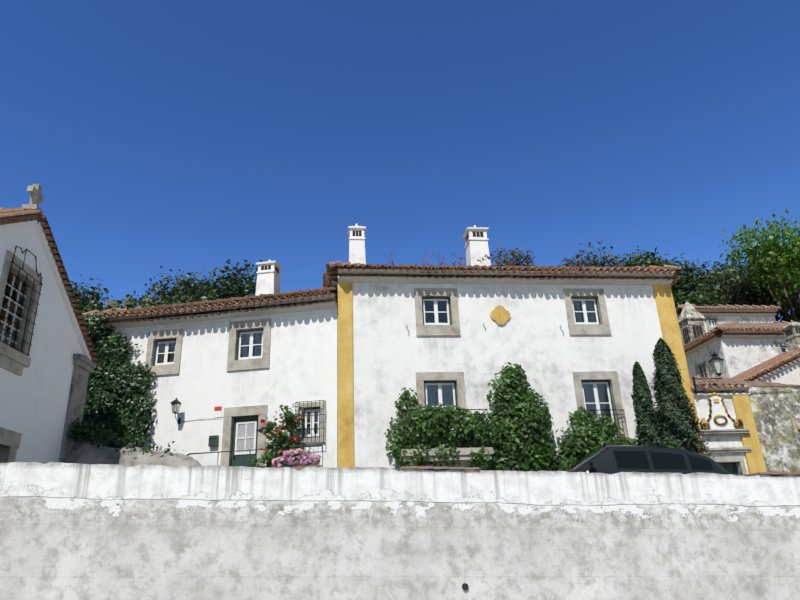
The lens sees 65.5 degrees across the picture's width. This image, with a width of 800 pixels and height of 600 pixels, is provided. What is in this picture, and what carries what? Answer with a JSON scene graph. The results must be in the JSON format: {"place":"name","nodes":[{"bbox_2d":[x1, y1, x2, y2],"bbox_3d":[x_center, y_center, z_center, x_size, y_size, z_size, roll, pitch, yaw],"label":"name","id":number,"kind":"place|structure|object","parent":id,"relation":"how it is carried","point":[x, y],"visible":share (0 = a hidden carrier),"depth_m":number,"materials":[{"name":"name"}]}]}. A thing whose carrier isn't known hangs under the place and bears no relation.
{"place":"outdoors","nodes":[
{"label":"outdoors","id":0,"kind":"place"},
{"bbox_2d":[0,0,799,321],"label":"sky","id":1,"kind":"structure","parent":0,"point":[188,136],"materials":[{"name":"blue"}]},
{"bbox_2d":[486,362,560,470],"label":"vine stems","id":2,"kind":"object","parent":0,"point":[525,423],"visible":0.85,"depth_m":15.70,"materials":[{"name":"green plant"}]},
{"bbox_2d":[553,406,637,469],"bbox_3d":[5.116,3.701,15.786,2.754,2.190,0.825,0,-21,-6],"label":"shrub","id":3,"kind":"object","parent":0,"point":[586,436],"visible":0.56,"depth_m":15.76,"materials":[{"name":"green plant"}]},
{"bbox_3d":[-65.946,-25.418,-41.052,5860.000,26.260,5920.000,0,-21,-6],"label":"ground","id":4,"kind":"structure","parent":0,"visible":0},
{"bbox_2d":[0,184,99,463],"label":"chapel","id":5,"kind":"structure","parent":4,"relation":"on","point":[49,360],"depth_m":13.50,"materials":[{"name":"paint"}]},
{"bbox_2d":[69,275,112,312],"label":"tree","id":6,"kind":"object","parent":4,"relation":"on","point":[94,293],"visible":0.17,"depth_m":41.87,"materials":[{"name":"green plant"}]},
{"bbox_2d":[75,293,141,312],"bbox_3d":[-16.220,2.110,32.359,6.012,4.342,5.546,0,-21,-6],"label":"tree","id":7,"kind":"object","parent":4,"relation":"on","point":[94,307],"depth_m":31.77,"materials":[{"name":"green plant"}]},
{"bbox_2d":[67,439,201,466],"bbox_3d":[-6.521,4.495,14.156,4.500,3.359,1.027,-5,-21,8],"label":"outcrop rock","id":8,"kind":"object","parent":4,"relation":"on","point":[86,452],"visible":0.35,"depth_m":14.48,"materials":[{"name":"stone"}]},
{"bbox_2d":[66,416,176,456],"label":"plants","id":9,"kind":"object","parent":8,"relation":"on","point":[87,431],"visible":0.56,"depth_m":14.70,"materials":[{"name":"green plant"}]},
{"bbox_2d":[109,289,168,309],"bbox_3d":[-14.682,1.825,36.398,5.400,4.749,5.449,0,-21,-6],"label":"tree","id":10,"kind":"object","parent":4,"relation":"on","point":[128,304],"visible":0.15,"depth_m":35.33,"materials":[{"name":"green plant"}]},
{"bbox_2d":[84,288,233,307],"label":"castle wall","id":11,"kind":"structure","parent":4,"relation":"on","point":[115,302],"depth_m":67.61,"materials":[{"name":"stone"}]},
{"bbox_2d":[139,283,211,306],"bbox_3d":[-11.625,1.942,34.271,6.139,5.204,5.437,0,-21,-6],"label":"tree","id":12,"kind":"object","parent":4,"relation":"on","point":[179,300],"visible":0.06,"depth_m":33.61,"materials":[{"name":"green plant"}]},
{"bbox_2d":[144,265,238,303],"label":"tree","id":13,"kind":"object","parent":4,"relation":"on","point":[184,284],"visible":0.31,"depth_m":41.93,"materials":[{"name":"green plant"}]},
{"bbox_2d":[183,291,234,302],"bbox_3d":[-10.975,1.946,37.727,4.421,4.712,5.179,-19,-27,37],"label":"tree","id":14,"kind":"object","parent":4,"relation":"on","point":[208,296],"visible":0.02,"depth_m":37.38,"materials":[{"name":"green plant"}]},
{"bbox_2d":[82,260,337,467],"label":"house","id":15,"kind":"structure","parent":4,"relation":"on","point":[231,372],"depth_m":16.64,"materials":[{"name":"paint"}]},
{"bbox_2d":[80,312,156,448],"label":"ivy stems","id":16,"kind":"object","parent":15,"relation":"attached to","point":[116,401],"visible":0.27,"depth_m":16.69,"materials":[{"name":"green plant"}]},
{"bbox_2d":[96,329,154,377],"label":"ivy leaves","id":17,"kind":"object","parent":16,"relation":"attached to","point":[134,350],"visible":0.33,"depth_m":17.33,"materials":[{"name":"green plant"}]},
{"bbox_2d":[247,404,310,467],"bbox_3d":[-2.927,3.720,15.238,1.674,2.372,1.252,0,-21,-6],"label":"rose bush","id":18,"kind":"object","parent":15,"relation":"attached to","point":[264,458],"depth_m":15.36,"materials":[{"name":"green plant"}]},
{"bbox_2d":[177,258,261,301],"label":"tree","id":19,"kind":"object","parent":4,"relation":"on","point":[239,290],"visible":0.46,"depth_m":40.65,"materials":[{"name":"green plant"}]},
{"bbox_2d":[0,462,799,599],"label":"retaining wall","id":20,"kind":"structure","parent":4,"relation":"on","point":[74,531],"depth_m":10.65,"materials":[{"name":"concrete"}]},
{"bbox_2d":[272,465,320,470],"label":"flower planters","id":21,"kind":"object","parent":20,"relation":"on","point":[298,468],"visible":0.11,"depth_m":14.32,"materials":[{"name":"stone"}]},
{"bbox_2d":[271,447,320,466],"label":"flowers","id":22,"kind":"object","parent":21,"relation":"in","point":[310,460],"depth_m":14.47,"materials":[{"name":"pink plant"}]},
{"bbox_2d":[462,583,468,589],"bbox_3d":[1.096,4.817,10.454,0.110,0.110,0.030,0,-21,-6],"label":"wall drain pipe","id":23,"kind":"object","parent":20,"relation":"attached to","point":[465,586],"depth_m":10.44,"materials":[{"name":"black"}]},
{"bbox_2d":[492,249,533,265],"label":"tree","id":24,"kind":"object","parent":4,"relation":"on","point":[510,261],"depth_m":43.12,"materials":[{"name":"green plant"}]},
{"bbox_2d":[323,224,704,470],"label":"house","id":25,"kind":"structure","parent":4,"relation":"on","point":[571,339],"depth_m":16.98,"materials":[{"name":"paint"}]},
{"bbox_2d":[384,387,503,469],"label":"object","id":26,"kind":"object","parent":25,"relation":"attached to","point":[446,425],"visible":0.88,"depth_m":15.32,"materials":[{"name":"green plant"}]},
{"bbox_2d":[452,253,498,275],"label":"shrub leaves","id":27,"kind":"object","parent":25,"relation":"on","point":[487,257],"visible":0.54,"depth_m":19.18,"materials":[{"name":"green plant"}]},
{"bbox_2d":[384,250,623,266],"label":"gutter grass","id":28,"kind":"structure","parent":25,"relation":"on","point":[441,263],"depth_m":17.39,"materials":[{"name":"brown"}]},
{"bbox_2d":[485,246,537,266],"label":"shrub leaves","id":29,"kind":"object","parent":25,"relation":"on","point":[515,255],"visible":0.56,"depth_m":19.46,"materials":[{"name":"green plant"}]},
{"bbox_2d":[497,248,533,263],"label":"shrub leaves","id":30,"kind":"object","parent":25,"relation":"on","point":[510,254],"visible":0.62,"depth_m":19.42,"materials":[{"name":"plant"}]},
{"bbox_2d":[558,258,598,266],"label":"tree","id":31,"kind":"object","parent":4,"relation":"on","point":[595,264],"visible":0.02,"depth_m":43.16,"materials":[{"name":"green plant"}]},
{"bbox_2d":[561,239,646,266],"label":"tree","id":32,"kind":"object","parent":4,"relation":"on","point":[596,260],"visible":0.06,"depth_m":46.68,"materials":[{"name":"green plant"}]},
{"bbox_2d":[612,246,672,266],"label":"tree","id":33,"kind":"object","parent":4,"relation":"on","point":[631,259],"visible":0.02,"depth_m":51.76,"materials":[{"name":"green plant"}]},
{"bbox_2d":[560,441,729,474],"bbox_3d":[4.925,4.215,14.222,4.835,1.804,2.200,4,-21,-5],"label":"parked minivan","id":34,"kind":"object","parent":4,"relation":"on","point":[610,459],"visible":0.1,"depth_m":13.73,"materials":[{"name":"grey paint"}]},
{"bbox_2d":[630,362,664,446],"bbox_3d":[6.269,3.570,15.633,0.913,4.208,1.011,0,-21,-6],"label":"cypress tree","id":35,"kind":"object","parent":4,"relation":"on","point":[648,427],"visible":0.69,"depth_m":15.75,"materials":[{"name":"green plant"}]},
{"bbox_2d":[616,247,707,305],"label":"tree","id":36,"kind":"object","parent":4,"relation":"on","point":[690,282],"visible":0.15,"depth_m":46.70,"materials":[{"name":"green plant"}]},
{"bbox_2d":[649,337,714,458],"bbox_3d":[7.049,3.241,15.626,1.356,4.853,1.498,-10,-22,19],"label":"cypress tree","id":37,"kind":"object","parent":4,"relation":"on","point":[679,424],"visible":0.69,"depth_m":15.61,"materials":[{"name":"green plant"}]},
{"bbox_2d":[678,301,706,377],"bbox_3d":[16.487,4.635,33.676,1.102,9.840,1.102,0,-21,-6],"label":"old chimney stack","id":38,"kind":"object","parent":4,"relation":"on","point":[691,322],"visible":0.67,"depth_m":34.55,"materials":[{"name":"grey paint"}]},
{"bbox_2d":[671,280,733,308],"bbox_3d":[18.471,2.450,40.334,5.895,7.818,6.487,0,-21,-6],"label":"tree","id":39,"kind":"object","parent":4,"relation":"on","point":[703,299],"visible":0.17,"depth_m":39.38,"materials":[{"name":"green plant"}]},
{"bbox_2d":[677,257,746,298],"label":"tree","id":40,"kind":"object","parent":4,"relation":"on","point":[713,272],"visible":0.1,"depth_m":49.11,"materials":[{"name":"green plant"}]},
{"bbox_2d":[690,383,766,475],"bbox_3d":[8.812,4.706,16.492,1.810,5.141,0.666,0,-21,-6],"label":"gate portal","id":41,"kind":"object","parent":4,"relation":"on","point":[726,419],"visible":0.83,"depth_m":16.73,"materials":[{"name":"paint"}]},
{"bbox_2d":[692,352,723,393],"bbox_3d":[8.518,1.999,17.201,0.978,1.200,0.410,0,-21,-6],"label":"street lantern","id":42,"kind":"object","parent":41,"relation":"attached to","point":[715,361],"visible":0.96,"depth_m":17.19,"materials":[{"name":"metal"}]},
{"bbox_2d":[676,304,780,342],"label":"house","id":43,"kind":"structure","parent":4,"relation":"on","point":[713,315],"depth_m":36.13,"materials":[{"name":"paint"}]},
{"bbox_2d":[683,264,794,318],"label":"tree","id":44,"kind":"object","parent":4,"relation":"on","point":[742,297],"visible":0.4,"depth_m":41.13,"materials":[{"name":"green plant"}]},
{"bbox_2d":[683,320,799,377],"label":"house","id":45,"kind":"structure","parent":4,"relation":"on","point":[737,347],"depth_m":28.98,"materials":[{"name":"paint"}]},
{"bbox_2d":[690,377,799,386],"bbox_3d":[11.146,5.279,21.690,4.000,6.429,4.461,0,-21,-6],"label":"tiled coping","id":46,"kind":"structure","parent":4,"relation":"on","point":[748,383],"depth_m":21.97,"materials":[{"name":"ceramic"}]},
{"bbox_2d":[714,209,799,321],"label":"tree","id":47,"kind":"object","parent":4,"relation":"on","point":[778,263],"visible":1,"depth_m":38.26,"materials":[{"name":"green plant"}]},
{"bbox_2d":[724,247,799,316],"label":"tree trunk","id":48,"kind":"object","parent":4,"relation":"on","point":[755,273],"depth_m":49.47,"materials":[{"name":"green plant"}]},
{"bbox_2d":[731,320,799,384],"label":"house","id":49,"kind":"structure","parent":4,"relation":"on","point":[783,368],"depth_m":23.22,"materials":[{"name":"paint"}]},
{"bbox_2d":[746,386,799,472],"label":"garden wall","id":50,"kind":"structure","parent":4,"relation":"on","point":[776,412],"depth_m":17.07,"materials":[{"name":"white stone"}]},
{"bbox_2d":[766,280,799,322],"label":"tree","id":51,"kind":"object","parent":4,"relation":"on","point":[789,314],"visible":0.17,"depth_m":41.62,"materials":[{"name":"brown plant"}]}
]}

